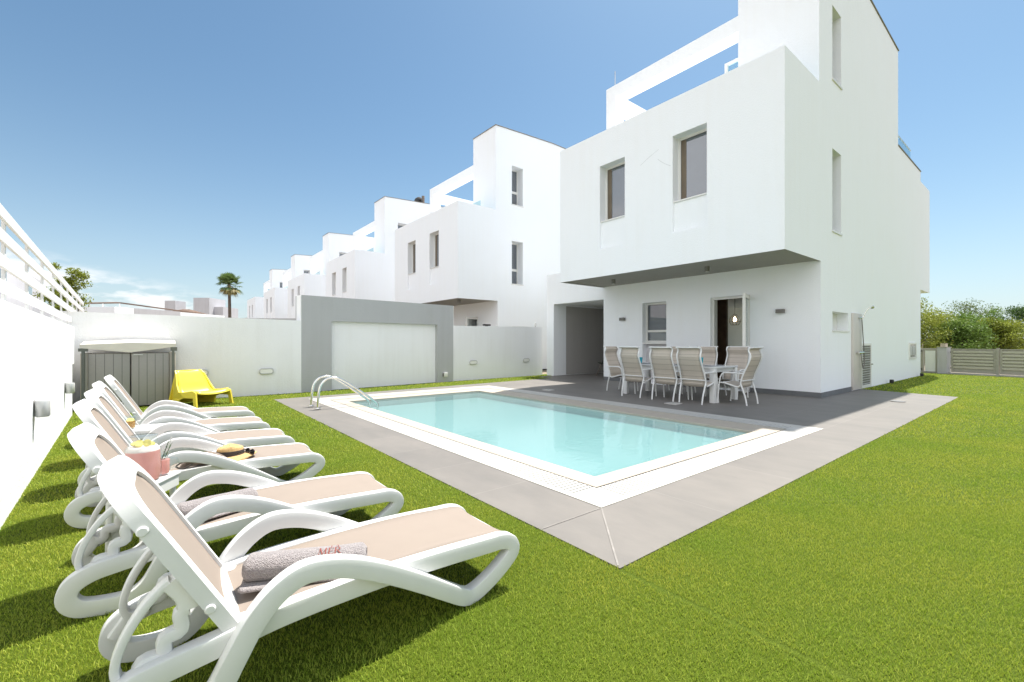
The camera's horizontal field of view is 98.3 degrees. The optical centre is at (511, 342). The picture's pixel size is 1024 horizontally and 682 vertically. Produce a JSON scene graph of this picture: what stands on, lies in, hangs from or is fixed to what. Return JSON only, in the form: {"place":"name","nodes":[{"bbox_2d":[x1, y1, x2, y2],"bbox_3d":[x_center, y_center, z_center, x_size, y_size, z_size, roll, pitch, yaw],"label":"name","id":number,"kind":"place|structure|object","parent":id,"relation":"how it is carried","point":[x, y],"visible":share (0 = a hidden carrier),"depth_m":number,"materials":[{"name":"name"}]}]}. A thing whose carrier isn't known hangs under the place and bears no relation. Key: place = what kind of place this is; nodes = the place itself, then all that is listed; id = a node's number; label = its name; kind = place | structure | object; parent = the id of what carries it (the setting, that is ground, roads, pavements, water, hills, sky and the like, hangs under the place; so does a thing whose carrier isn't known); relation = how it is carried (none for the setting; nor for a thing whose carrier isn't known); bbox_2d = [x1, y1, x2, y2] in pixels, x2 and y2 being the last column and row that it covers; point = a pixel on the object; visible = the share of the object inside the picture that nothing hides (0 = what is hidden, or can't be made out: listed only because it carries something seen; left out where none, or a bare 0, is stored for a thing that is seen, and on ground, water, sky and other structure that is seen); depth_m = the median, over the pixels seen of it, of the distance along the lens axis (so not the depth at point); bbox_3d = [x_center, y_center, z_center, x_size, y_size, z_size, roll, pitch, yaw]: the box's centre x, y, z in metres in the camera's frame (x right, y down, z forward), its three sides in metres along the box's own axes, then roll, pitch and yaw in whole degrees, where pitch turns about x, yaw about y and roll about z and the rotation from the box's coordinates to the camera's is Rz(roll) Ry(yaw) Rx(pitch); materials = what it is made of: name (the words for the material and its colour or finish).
{"place":"outdoors","nodes":[
{"label":"outdoors","id":0,"kind":"place"},
{"bbox_2d":[0,268,39,310],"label":"neighbour house","id":1,"kind":"structure","parent":0,"point":[14,281],"depth_m":25.07,"materials":[{"name":"white paint"}]},
{"bbox_2d":[165,301,185,310],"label":"stair tower block","id":2,"kind":"structure","parent":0,"point":[177,305],"depth_m":62.05,"materials":[{"name":"white paint"}]},
{"bbox_2d":[177,309,204,313],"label":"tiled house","id":3,"kind":"structure","parent":0,"point":[189,310],"depth_m":48.88,"materials":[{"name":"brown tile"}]},
{"bbox_2d":[193,298,225,314],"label":"apartment block","id":4,"kind":"structure","parent":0,"point":[205,305],"depth_m":62.00,"materials":[{"name":"white paint"}]},
{"bbox_2d":[249,318,295,319],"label":"boundary wall","id":5,"kind":"structure","parent":0,"point":[276,318],"depth_m":15.48,"materials":[{"name":"grey paint"}]},
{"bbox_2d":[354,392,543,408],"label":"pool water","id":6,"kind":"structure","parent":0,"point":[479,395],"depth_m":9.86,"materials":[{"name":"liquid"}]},
{"bbox_2d":[0,372,1023,681],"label":"lawn","id":7,"kind":"structure","parent":0,"point":[674,676],"depth_m":1.99,"materials":[{"name":"green plant"}]},
{"bbox_2d":[78,340,176,405],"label":"storage shed","id":8,"kind":"structure","parent":7,"relation":"on","point":[142,379],"depth_m":8.10,"materials":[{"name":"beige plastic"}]},
{"bbox_2d":[88,353,129,401],"bbox_3d":[-7.176,0.670,7.901,0.550,0.960,0.045,0,0,-39],"label":"door","id":9,"kind":"structure","parent":8,"relation":"in","point":[117,365],"depth_m":7.89,"materials":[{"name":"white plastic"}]},
{"bbox_2d":[131,353,168,405],"bbox_3d":[-6.730,0.670,8.248,0.540,0.960,0.060,0,0,-39],"label":"door","id":10,"kind":"structure","parent":8,"relation":"in","point":[149,371],"depth_m":8.23,"materials":[{"name":"grey metal"}]},
{"bbox_2d":[99,471,180,551],"bbox_3d":[-2.189,0.995,2.628,0.230,0.370,0.350,0,0,-9],"label":"side table","id":11,"kind":"object","parent":7,"relation":"on","point":[169,481],"visible":0.28,"depth_m":2.68,"materials":[{"name":"white plastic"}]},
{"bbox_2d":[124,433,161,479],"bbox_3d":[-2.167,0.676,2.602,0.174,0.268,0.174,0,0,-39],"label":"bucket","id":12,"kind":"object","parent":11,"relation":"on","point":[145,455],"visible":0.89,"depth_m":2.57,"materials":[{"name":"pink plastic"}]},
{"bbox_2d":[160,437,171,474],"bbox_3d":[-2.127,0.697,2.729,0.123,0.226,0.079,0,0,-39],"label":"drinking mug","id":13,"kind":"object","parent":11,"relation":"on","point":[165,465],"visible":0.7,"depth_m":2.71,"materials":[{"name":"pink glass"}]},
{"bbox_2d":[131,423,164,438],"bbox_3d":[-3.555,0.995,4.238,0.350,0.370,0.350,0,0,-31],"label":"side table","id":14,"kind":"object","parent":7,"relation":"on","point":[142,429],"visible":0.1,"depth_m":4.17,"materials":[{"name":"white plastic"}]},
{"bbox_2d":[126,418,135,428],"bbox_3d":[-3.591,0.748,4.170,0.084,0.125,0.084,0,0,-39],"label":"drinking glass","id":15,"kind":"object","parent":14,"relation":"on","point":[130,422],"visible":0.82,"depth_m":4.16,"materials":[{"name":"yellow glass"}]},
{"bbox_2d":[104,375,254,430],"bbox_3d":[-4.262,0.784,5.747,1.552,0.799,0.613,0,0,-39],"label":"sun lounger","id":16,"kind":"object","parent":7,"relation":"on","point":[131,406],"visible":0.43,"depth_m":5.61,"materials":[{"name":"white plastic"}]},
{"bbox_2d":[92,381,269,439],"bbox_3d":[-3.583,0.784,4.881,1.552,0.799,0.613,0,0,-39],"label":"sun lounger","id":17,"kind":"object","parent":7,"relation":"on","point":[216,424],"visible":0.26,"depth_m":4.90,"materials":[{"name":"white plastic"}]},
{"bbox_2d":[77,389,294,484],"bbox_3d":[-2.915,0.784,4.110,1.552,0.799,0.613,0,0,-39],"label":"sun lounger","id":18,"kind":"object","parent":7,"relation":"on","point":[243,438],"visible":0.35,"depth_m":4.09,"materials":[{"name":"beige fabric"}]},
{"bbox_2d":[64,399,324,528],"bbox_3d":[-2.329,0.784,3.425,1.552,0.799,0.613,0,0,-39],"label":"sun lounger","id":19,"kind":"object","parent":7,"relation":"on","point":[265,459],"visible":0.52,"depth_m":3.22,"materials":[{"name":"white plastic"}]},
{"bbox_2d":[175,451,226,468],"bbox_3d":[-2.264,0.848,3.243,0.326,0.097,0.135,0,0,-39],"label":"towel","id":20,"kind":"object","parent":19,"relation":"on","point":[184,465],"visible":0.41,"depth_m":3.16,"materials":[{"name":"grey fabric"}]},
{"bbox_2d":[216,443,256,460],"bbox_3d":[-2.186,0.841,3.438,0.358,0.106,0.320,0,0,-39],"label":"straw hat","id":21,"kind":"object","parent":19,"relation":"on","point":[230,450],"visible":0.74,"depth_m":3.39,"materials":[{"name":"beige wicker"}]},
{"bbox_2d":[237,448,254,454],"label":"sunglasses","id":22,"kind":"object","parent":21,"relation":"on","point":[251,451],"visible":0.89,"depth_m":3.45,"materials":[{"name":"black plastic"}]},
{"bbox_2d":[169,369,233,407],"bbox_3d":[-5.971,0.850,8.467,0.860,0.660,0.730,0,0,19],"label":"lounge chair","id":23,"kind":"object","parent":7,"relation":"on","point":[194,386],"visible":0.98,"depth_m":8.49,"materials":[{"name":"yellow plastic"}]},
{"bbox_2d":[54,422,403,617],"bbox_3d":[-1.449,0.784,2.516,1.552,0.799,0.613,0,0,-39],"label":"sun lounger","id":24,"kind":"object","parent":7,"relation":"on","point":[95,447],"visible":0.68,"depth_m":2.22,"materials":[{"name":"white plastic"}]},
{"bbox_2d":[177,487,257,519],"bbox_3d":[-1.558,0.856,2.357,0.160,0.089,0.370,0,0,40],"label":"rolled towel","id":25,"kind":"object","parent":24,"relation":"attached to","point":[186,508],"visible":0.31,"depth_m":2.30,"materials":[{"name":"white fabric"}]},
{"bbox_2d":[97,455,519,681],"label":"sun lounger","id":26,"kind":"object","parent":7,"relation":"on","point":[198,584],"visible":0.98,"depth_m":1.61,"materials":[{"name":"white plastic"}]},
{"bbox_2d":[238,542,366,593],"bbox_3d":[-0.796,0.852,1.717,0.440,0.097,0.164,0,0,-14],"label":"rolled towel","id":27,"kind":"object","parent":26,"relation":"on","point":[261,570],"visible":0.62,"depth_m":1.67,"materials":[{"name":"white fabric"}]},
{"bbox_2d":[314,386,813,502],"bbox_3d":[-0.017,1.185,7.586,4.406,0.029,7.626,0,0,-39],"label":"pool grate","id":28,"kind":"object","parent":7,"relation":"on","point":[605,493],"visible":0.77,"depth_m":4.57,"materials":[{"name":"white plastic"}]},
{"bbox_2d":[313,385,822,507],"bbox_3d":[-0.002,1.200,7.656,4.640,0.060,7.840,0,0,-39],"label":"pool coping","id":29,"kind":"object","parent":7,"relation":"on","point":[620,498],"visible":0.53,"depth_m":5.05,"materials":[{"name":"white stone"}]},
{"bbox_2d":[547,0,929,397],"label":"modern house","id":30,"kind":"structure","parent":7,"relation":"on","point":[777,168],"depth_m":10.61,"materials":[{"name":"white paint"}]},
{"bbox_2d":[601,161,624,222],"bbox_3d":[2.694,-3.920,11.489,0.260,1.480,0.800,0,0,-39],"label":"window","id":31,"kind":"structure","parent":30,"relation":"in","point":[615,175],"depth_m":11.63,"materials":[{"name":"grey metal"}]},
{"bbox_2d":[643,302,665,343],"bbox_3d":[4.155,-0.565,12.721,0.220,1.190,0.780,0,0,-39],"label":"window","id":32,"kind":"structure","parent":30,"relation":"in","point":[655,312],"depth_m":12.81,"materials":[{"name":"grey metal"}]},
{"bbox_2d":[674,128,706,202],"bbox_3d":[4.018,-3.935,9.834,0.260,1.510,0.800,0,0,-39],"label":"window","id":33,"kind":"structure","parent":30,"relation":"in","point":[692,148],"depth_m":9.93,"materials":[{"name":"grey metal"}]},
{"bbox_2d":[704,266,709,271],"bbox_3d":[4.523,-1.707,10.275,0.112,0.126,0.112,0,0,-39],"label":"downlight","id":34,"kind":"object","parent":30,"relation":"attached to","point":[706,268],"visible":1,"depth_m":10.24,"materials":[{"name":"grey metal"}]},
{"bbox_2d":[725,58,737,72],"bbox_3d":[6.041,-6.340,11.707,0.060,2.440,0.820,0,0,-39],"label":"railing","id":35,"kind":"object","parent":30,"relation":"in","point":[728,64],"depth_m":11.93,"materials":[{"name":"white metal"}]},
{"bbox_2d":[729,314,740,324],"bbox_3d":[7.071,-1.043,14.054,0.355,0.954,0.355,0,0,-39],"label":"pendant lamp","id":36,"kind":"object","parent":30,"relation":"hanging from","point":[734,319],"visible":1,"depth_m":14.01,"materials":[{"name":"grey metal"}]},
{"bbox_2d":[742,293,749,392],"bbox_3d":[5.469,0.005,10.292,0.840,2.250,0.353,0,0,-39],"label":"terrace door","id":37,"kind":"structure","parent":30,"relation":"in","point":[744,296],"depth_m":9.97,"materials":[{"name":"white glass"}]},
{"bbox_2d":[775,309,784,313],"bbox_3d":[6.075,-0.717,10.032,0.100,0.097,0.170,0,0,-39],"label":"wall lamp","id":38,"kind":"object","parent":30,"relation":"attached to","point":[777,311],"visible":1,"depth_m":10.00,"materials":[{"name":"grey metal"}]},
{"bbox_2d":[832,78,842,89],"bbox_3d":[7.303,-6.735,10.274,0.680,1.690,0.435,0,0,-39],"label":"window sill","id":39,"kind":"structure","parent":30,"relation":"in","point":[833,79],"depth_m":10.10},
{"bbox_2d":[851,305,873,389],"bbox_3d":[8.654,0.108,10.914,0.750,2.084,0.300,0,0,-39],"label":"outdoor shower","id":40,"kind":"object","parent":30,"relation":"attached to","point":[857,352],"visible":1,"depth_m":10.92,"materials":[{"name":"metal"}]},
{"bbox_2d":[862,343,872,387],"bbox_3d":[9.271,0.580,11.576,0.900,1.140,0.080,0,0,-39],"label":"louvre door","id":41,"kind":"structure","parent":30,"relation":"in","point":[866,371],"depth_m":11.62,"materials":[{"name":"grey metal"}]},
{"bbox_2d":[909,343,916,358],"bbox_3d":[13.637,0.265,15.074,1.070,0.550,0.032,0,0,-39],"label":"meter box","id":42,"kind":"object","parent":30,"relation":"attached to","point":[912,350],"visible":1,"depth_m":15.06,"materials":[{"name":"grey metal"}]},
{"bbox_2d":[936,343,951,373],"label":"gate pillar","id":43,"kind":"structure","parent":7,"relation":"on","point":[943,358],"depth_m":17.00,"materials":[{"name":"stone"}]},
{"bbox_2d":[947,372,1023,377],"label":"gate threshold kerb","id":44,"kind":"structure","parent":7,"relation":"on","point":[984,374],"depth_m":15.84,"materials":[{"name":"grey concrete"}]},
{"bbox_2d":[950,349,995,373],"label":"driveway gate","id":45,"kind":"structure","parent":44,"relation":"on","point":[982,361],"depth_m":16.23,"materials":[{"name":"grey metal"}]},
{"bbox_2d":[996,348,999,374],"bbox_3d":[17.147,0.660,15.634,0.060,0.940,0.070,0,0,-20],"label":"gate post","id":46,"kind":"object","parent":44,"relation":"on","point":[997,361],"visible":1,"depth_m":15.61,"materials":[{"name":"grey metal"}]},
{"bbox_2d":[1000,349,1023,375],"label":"driveway gate","id":47,"kind":"structure","parent":44,"relation":"on","point":[1011,361],"depth_m":15.30,"materials":[{"name":"beige metal"}]},
{"bbox_2d":[0,0,1023,337],"label":"sky","id":48,"kind":"structure","parent":0,"point":[156,150],"materials":[{"name":"blue"}]},
{"bbox_2d":[274,373,956,568],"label":"terrace paving","id":49,"kind":"structure","parent":0,"point":[642,525],"depth_m":4.38,"materials":[{"name":"grey ceramic"}]},
{"bbox_2d":[308,375,378,409],"bbox_3d":[-3.121,1.100,8.286,1.185,1.001,0.528,0,0,-39],"label":"pool ladder","id":50,"kind":"object","parent":49,"relation":"on","point":[342,381],"visible":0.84,"depth_m":8.15,"materials":[{"name":"metal"}]},
{"bbox_2d":[359,394,739,475],"bbox_3d":[-0.045,1.304,7.461,3.190,0.092,6.490,0,0,-39],"label":"pool basin","id":51,"kind":"object","parent":49,"relation":"in","point":[590,443],"visible":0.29,"depth_m":6.75,"materials":[{"name":"liquid"}]},
{"bbox_2d":[332,388,784,487],"bbox_3d":[0.000,1.216,7.556,3.872,0.088,7.037,0,0,-39],"label":"pool edge","id":52,"kind":"object","parent":51,"relation":"on","point":[747,432],"visible":0.79,"depth_m":6.17,"materials":[{"name":"white stone"}]},
{"bbox_2d":[542,508,618,564],"bbox_3d":[0.592,1.169,2.734,0.568,0.001,0.598,0,0,-39],"label":"paving joint","id":53,"kind":"object","parent":49,"relation":"on","point":[607,531],"visible":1,"depth_m":2.81,"materials":[{"name":"concrete"}]},
{"bbox_2d":[603,346,638,390],"bbox_3d":[2.654,0.624,10.867,0.583,1.102,0.666,0,0,-39],"label":"dining chair","id":54,"kind":"object","parent":49,"relation":"on","point":[613,361],"visible":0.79,"depth_m":11.01,"materials":[{"name":"beige fabric"}]},
{"bbox_2d":[619,346,656,397],"bbox_3d":[2.751,0.624,9.755,0.666,1.102,0.583,0,0,-39],"label":"dining chair","id":55,"kind":"object","parent":49,"relation":"on","point":[631,366],"visible":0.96,"depth_m":9.61,"materials":[{"name":"beige fabric"}]},
{"bbox_2d":[649,346,688,401],"bbox_3d":[3.227,0.624,9.160,0.666,1.102,0.584,0,0,-41],"label":"dining chair","id":56,"kind":"object","parent":49,"relation":"on","point":[663,371],"visible":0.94,"depth_m":9.01,"materials":[{"name":"beige fabric"}]},
{"bbox_2d":[664,402,681,404],"bbox_3d":[3.105,1.168,8.527,0.240,0.024,0.240,0,0,-39],"label":"access lid","id":57,"kind":"object","parent":49,"relation":"on","point":[673,403],"visible":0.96,"depth_m":8.46,"materials":[{"name":"grey metal"}]},
{"bbox_2d":[668,346,689,393],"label":"dining chair","id":58,"kind":"object","parent":49,"relation":"on","point":[674,356],"visible":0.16,"depth_m":10.91,"materials":[{"name":"beige fabric"}]},
{"bbox_2d":[623,362,737,402],"bbox_3d":[3.627,0.819,9.731,0.980,0.708,2.170,0,0,-39],"label":"dining table","id":59,"kind":"object","parent":49,"relation":"on","point":[716,368],"visible":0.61,"depth_m":9.11,"materials":[{"name":"white glass"}]},
{"bbox_2d":[676,347,718,404],"bbox_3d":[3.622,0.624,8.698,0.666,1.102,0.583,0,0,-38],"label":"dining chair","id":60,"kind":"object","parent":49,"relation":"on","point":[691,371],"visible":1,"depth_m":8.55,"materials":[{"name":"beige fabric"}]},
{"bbox_2d":[681,346,717,395],"bbox_3d":[4.314,0.624,10.135,0.666,1.102,0.583,0,0,-40],"label":"dining chair","id":61,"kind":"object","parent":49,"relation":"on","point":[709,354],"visible":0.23,"depth_m":10.24,"materials":[{"name":"beige fabric"}]},
{"bbox_2d":[718,346,750,399],"bbox_3d":[4.753,0.624,9.586,0.666,1.102,0.584,0,0,-37],"label":"dining chair","id":62,"kind":"object","parent":49,"relation":"on","point":[738,355],"visible":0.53,"depth_m":9.73,"materials":[{"name":"beige fabric"}]},
{"bbox_2d":[717,347,763,405],"bbox_3d":[4.418,0.624,8.566,0.583,1.102,0.666,0,0,-39],"label":"dining chair","id":63,"kind":"object","parent":49,"relation":"on","point":[747,379],"visible":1,"depth_m":8.41,"materials":[{"name":"beige fabric"}]},
{"bbox_2d":[542,368,1021,375],"bbox_3d":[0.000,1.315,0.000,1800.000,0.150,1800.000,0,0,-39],"label":"ground","id":64,"kind":"structure","parent":0,"point":[544,371],"depth_m":18.55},
{"bbox_2d":[0,299,73,528],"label":"garden wall","id":65,"kind":"structure","parent":64,"relation":"on","point":[36,356],"depth_m":3.65,"materials":[{"name":"white paint"}]},
{"bbox_2d":[33,400,49,429],"bbox_3d":[-4.175,0.637,3.934,0.106,0.265,0.100,0,0,-39],"label":"wall lamp","id":66,"kind":"object","parent":65,"relation":"attached to","point":[41,408],"visible":1,"depth_m":3.90,"materials":[{"name":"grey metal"}]},
{"bbox_2d":[0,203,83,323],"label":"slatted fence","id":67,"kind":"object","parent":65,"relation":"on","point":[9,265],"visible":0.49,"depth_m":4.31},
{"bbox_2d":[64,383,74,401],"bbox_3d":[-6.191,0.688,6.201,0.106,0.265,0.100,0,0,-39],"label":"wall lamp","id":68,"kind":"object","parent":65,"relation":"attached to","point":[69,388],"visible":1,"depth_m":6.16,"materials":[{"name":"grey metal"}]},
{"bbox_2d":[31,262,93,311],"bbox_3d":[-17.542,-0.917,17.324,1.757,4.426,1.843,0,0,-39],"label":"broadleaf tree","id":69,"kind":"object","parent":64,"relation":"on","point":[72,279],"visible":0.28,"depth_m":17.45,"materials":[{"name":"green plant"}]},
{"bbox_2d":[32,307,224,317],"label":"building","id":70,"kind":"structure","parent":64,"relation":"on","point":[109,310],"depth_m":24.40,"materials":[{"name":"white paint"}]},
{"bbox_2d":[87,302,202,313],"bbox_3d":[-23.311,-2.170,28.662,3.221,0.700,6.062,0,0,36],"label":"roof pergola","id":71,"kind":"object","parent":70,"relation":"on","point":[103,303],"visible":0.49,"depth_m":26.87,"materials":[{"name":"brown"}]},
{"bbox_2d":[124,307,179,315],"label":"flat roof building","id":72,"kind":"structure","parent":64,"relation":"on","point":[150,311],"depth_m":26.31,"materials":[{"name":"white paint"}]},
{"bbox_2d":[51,311,300,404],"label":"garden wall","id":73,"kind":"structure","parent":64,"relation":"on","point":[234,355],"depth_m":9.51,"materials":[{"name":"white paint"}]},
{"bbox_2d":[259,368,273,373],"bbox_3d":[-5.568,0.640,10.037,0.302,0.142,0.045,0,0,-39],"label":"bulkhead lamp","id":74,"kind":"object","parent":73,"relation":"attached to","point":[266,370],"visible":1,"depth_m":10.02,"materials":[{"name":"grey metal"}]},
{"bbox_2d":[214,307,237,317],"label":"apartment block","id":75,"kind":"structure","parent":64,"relation":"on","point":[222,311],"depth_m":63.55,"materials":[{"name":"white paint"}]},
{"bbox_2d":[216,272,242,317],"bbox_3d":[-23.042,-2.296,36.092,2.239,7.058,2.216,0,0,-39],"label":"palm tree","id":76,"kind":"object","parent":64,"relation":"on","point":[228,279],"visible":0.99,"depth_m":35.88,"materials":[{"name":"green plant"}]},
{"bbox_2d":[247,269,290,317],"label":"modern house","id":77,"kind":"structure","parent":64,"relation":"on","point":[255,307],"depth_m":54.65,"materials":[{"name":"white paint"}]},
{"bbox_2d":[264,254,322,317],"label":"modern house","id":78,"kind":"structure","parent":64,"relation":"on","point":[275,302],"depth_m":45.69,"materials":[{"name":"white paint"}]},
{"bbox_2d":[288,232,373,317],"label":"modern house","id":79,"kind":"structure","parent":64,"relation":"on","point":[335,245],"depth_m":37.01,"materials":[{"name":"white paint"}]},
{"bbox_2d":[296,295,453,392],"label":"feature wall","id":80,"kind":"structure","parent":64,"relation":"on","point":[360,343],"depth_m":11.86,"materials":[{"name":"grey paint"}]},
{"bbox_2d":[326,196,442,301],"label":"modern house","id":81,"kind":"structure","parent":64,"relation":"on","point":[356,272],"depth_m":27.65,"materials":[{"name":"white paint"}]},
{"bbox_2d":[414,196,424,202],"bbox_3d":[-6.151,-9.495,29.563,0.680,0.750,0.360,0,0,-39],"label":"roof fan","id":82,"kind":"object","parent":81,"relation":"on","point":[419,199],"visible":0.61,"depth_m":29.46},
{"bbox_2d":[395,124,565,368],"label":"modern house","id":83,"kind":"structure","parent":64,"relation":"on","point":[489,253],"depth_m":19.22,"materials":[{"name":"white paint"}]},
{"bbox_2d":[408,243,415,274],"bbox_3d":[-4.494,-3.920,20.478,0.260,1.480,0.800,0,0,-39],"label":"window","id":84,"kind":"structure","parent":83,"relation":"in","point":[414,244],"depth_m":20.72,"materials":[{"name":"grey metal"}]},
{"bbox_2d":[430,233,438,268],"bbox_3d":[-3.170,-3.935,18.823,0.260,1.510,0.800,0,0,-39],"label":"window","id":85,"kind":"structure","parent":83,"relation":"in","point":[436,237],"depth_m":19.08,"materials":[{"name":"grey metal"}]},
{"bbox_2d":[465,317,477,325],"bbox_3d":[-1.720,0.005,19.281,0.840,2.250,0.353,0,0,-39],"label":"terrace door","id":86,"kind":"structure","parent":83,"relation":"in","point":[466,318],"depth_m":19.10,"materials":[{"name":"metal"}]},
{"bbox_2d":[511,243,523,285],"bbox_3d":[0.114,-3.430,19.263,0.680,1.880,0.435,0,0,-39],"label":"window","id":87,"kind":"structure","parent":83,"relation":"in","point":[514,246],"depth_m":19.50,"materials":[{"name":"grey glass"}]},
{"bbox_2d":[511,170,523,207],"bbox_3d":[0.114,-6.735,19.263,0.680,1.690,0.435,0,0,-39],"label":"window","id":88,"kind":"structure","parent":83,"relation":"in","point":[514,173],"depth_m":19.50,"materials":[{"name":"grey glass"}]},
{"bbox_2d":[454,326,541,380],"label":"garden wall","id":89,"kind":"structure","parent":64,"relation":"on","point":[498,351],"depth_m":14.82,"materials":[{"name":"white paint"}]},
{"bbox_2d":[469,360,476,364],"bbox_3d":[-1.235,0.620,14.145,0.302,0.142,0.045,0,0,-39],"label":"bulkhead lamp","id":90,"kind":"object","parent":89,"relation":"attached to","point":[472,362],"visible":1,"depth_m":14.13,"materials":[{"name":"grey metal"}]},
{"bbox_2d":[921,297,954,348],"bbox_3d":[23.418,-0.806,26.104,4.306,4.194,4.074,0,0,-39],"label":"bush","id":91,"kind":"object","parent":64,"relation":"on","point":[934,321],"visible":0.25,"depth_m":25.12,"materials":[{"name":"green plant"}]},
{"bbox_2d":[921,309,981,346],"bbox_3d":[25.885,-0.450,26.769,3.998,3.484,3.190,0,0,-8],"label":"bush","id":92,"kind":"object","parent":64,"relation":"on","point":[942,312],"visible":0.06,"depth_m":26.59,"materials":[{"name":"green plant"}]},
{"bbox_2d":[924,297,989,338],"bbox_3d":[31.185,-0.924,30.810,4.723,4.452,4.185,0,0,12],"label":"tree","id":93,"kind":"object","parent":64,"relation":"on","point":[970,306],"visible":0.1,"depth_m":30.43,"materials":[{"name":"green plant"}]},
{"bbox_2d":[929,317,999,348],"bbox_3d":[25.346,-0.076,24.970,2.697,2.747,2.939,0,0,-39],"label":"bush","id":94,"kind":"object","parent":64,"relation":"on","point":[964,335],"visible":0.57,"depth_m":24.69,"materials":[{"name":"green plant"}]},
{"bbox_2d":[946,306,1023,348],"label":"tree","id":95,"kind":"object","parent":64,"relation":"on","point":[969,317],"visible":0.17,"depth_m":26.62,"materials":[{"name":"green plant"}]},
{"bbox_2d":[971,303,1017,334],"bbox_3d":[35.657,-0.809,33.193,4.159,4.208,3.876,0,0,0],"label":"tree","id":96,"kind":"object","parent":64,"relation":"on","point":[993,309],"visible":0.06,"depth_m":32.64,"materials":[{"name":"green plant"}]},
{"bbox_2d":[976,316,1023,348],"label":"bush","id":97,"kind":"object","parent":64,"relation":"on","point":[1010,336],"visible":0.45,"depth_m":25.54,"materials":[{"name":"green plant"}]},
{"bbox_2d":[991,304,1023,348],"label":"tree","id":98,"kind":"object","parent":64,"relation":"on","point":[1018,311],"visible":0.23,"depth_m":27.95,"materials":[{"name":"green plant"}]},
{"bbox_3d":[16.117,0.715,18.579,0.705,1.030,1.579,0,0,-39],"label":"front wall","id":99,"kind":"object","parent":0,"visible":0},
{"bbox_2d":[921,348,936,372],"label":"pedestrian gate","id":100,"kind":"structure","parent":99,"relation":"attached to","point":[928,360],"depth_m":17.49,"materials":[{"name":"grey metal"}]}
]}

